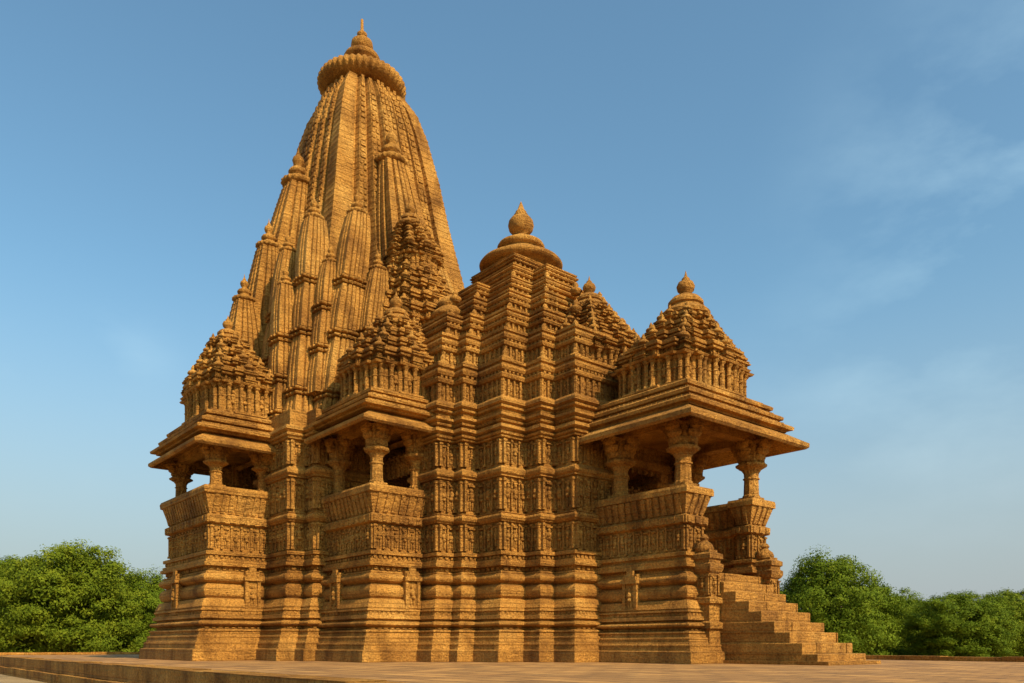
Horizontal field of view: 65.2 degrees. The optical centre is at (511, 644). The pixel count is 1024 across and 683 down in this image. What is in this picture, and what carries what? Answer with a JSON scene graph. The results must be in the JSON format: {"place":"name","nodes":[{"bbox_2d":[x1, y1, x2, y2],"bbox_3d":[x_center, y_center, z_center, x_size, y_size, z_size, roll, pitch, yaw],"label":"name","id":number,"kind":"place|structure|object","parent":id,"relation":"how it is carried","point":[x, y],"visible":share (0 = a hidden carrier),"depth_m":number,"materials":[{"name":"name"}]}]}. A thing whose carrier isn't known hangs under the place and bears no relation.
{"place":"outdoors","nodes":[
{"label":"outdoors","id":0,"kind":"place"},
{"bbox_2d":[0,674,45,682],"bbox_3d":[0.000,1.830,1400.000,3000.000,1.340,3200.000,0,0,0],"label":"ground","id":1,"kind":"structure","parent":0,"point":[7,679],"depth_m":26.14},
{"bbox_2d":[0,555,44,651],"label":"leafy tree","id":2,"kind":"object","parent":1,"relation":"on","point":[6,560],"visible":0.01,"depth_m":65.25,"materials":[{"name":"green plant"}]},
{"bbox_2d":[0,537,153,651],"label":"leafy tree","id":3,"kind":"object","parent":1,"relation":"on","point":[63,584],"visible":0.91,"depth_m":58.90,"materials":[{"name":"green plant"}]},
{"bbox_2d":[87,564,164,651],"bbox_3d":[-30.904,-2.548,66.158,9.534,8.313,9.116,0,0,41],"label":"leafy tree","id":4,"kind":"object","parent":1,"relation":"on","point":[153,601],"visible":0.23,"depth_m":63.69,"materials":[{"name":"green plant"}]},
{"bbox_2d":[780,545,911,654],"bbox_3d":[24.059,-2.932,59.724,10.853,9.174,10.377,0,0,21],"label":"leafy tree","id":5,"kind":"object","parent":1,"relation":"on","point":[818,589],"visible":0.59,"depth_m":57.65,"materials":[{"name":"green plant"}]},
{"bbox_2d":[862,586,927,655],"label":"leafy tree","id":6,"kind":"object","parent":1,"relation":"on","point":[897,651],"visible":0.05,"depth_m":65.36,"materials":[{"name":"green plant"}]},
{"bbox_2d":[900,595,933,649],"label":"leafy tree","id":7,"kind":"object","parent":1,"relation":"on","point":[918,612],"visible":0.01,"depth_m":69.58,"materials":[{"name":"green plant"}]},
{"bbox_2d":[899,590,1023,656],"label":"leafy tree","id":8,"kind":"object","parent":1,"relation":"on","point":[957,625],"visible":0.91,"depth_m":57.84,"materials":[{"name":"green plant"}]},
{"bbox_2d":[972,587,1023,656],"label":"leafy tree","id":9,"kind":"object","parent":1,"relation":"on","point":[1017,604],"visible":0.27,"depth_m":63.40,"materials":[{"name":"green plant"}]},
{"bbox_2d":[0,0,1023,600],"label":"sky","id":10,"kind":"structure","parent":0,"point":[839,184],"materials":[{"name":"blue"}]},
{"bbox_2d":[4,654,1023,682],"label":"terrace","id":11,"kind":"structure","parent":0,"point":[905,671],"depth_m":15.15,"materials":[{"name":"brown stone"}]},
{"bbox_2d":[0,652,138,654],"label":"stone kerb","id":12,"kind":"structure","parent":11,"relation":"on","point":[55,653],"depth_m":40.89,"materials":[{"name":"stone"}]},
{"bbox_2d":[0,655,404,682],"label":"terrace edge","id":13,"kind":"object","parent":11,"relation":"attached to","point":[53,670],"visible":0.99,"depth_m":18.38,"materials":[{"name":"stone"}]},
{"bbox_2d":[139,19,880,665],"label":"temple","id":14,"kind":"structure","parent":11,"relation":"on","point":[393,439],"depth_m":24.90,"materials":[{"name":"stone"}]},
{"bbox_2d":[866,655,1023,661],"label":"stone kerb","id":15,"kind":"structure","parent":11,"relation":"on","point":[943,658],"depth_m":25.49,"materials":[{"name":"stone"}]}
]}

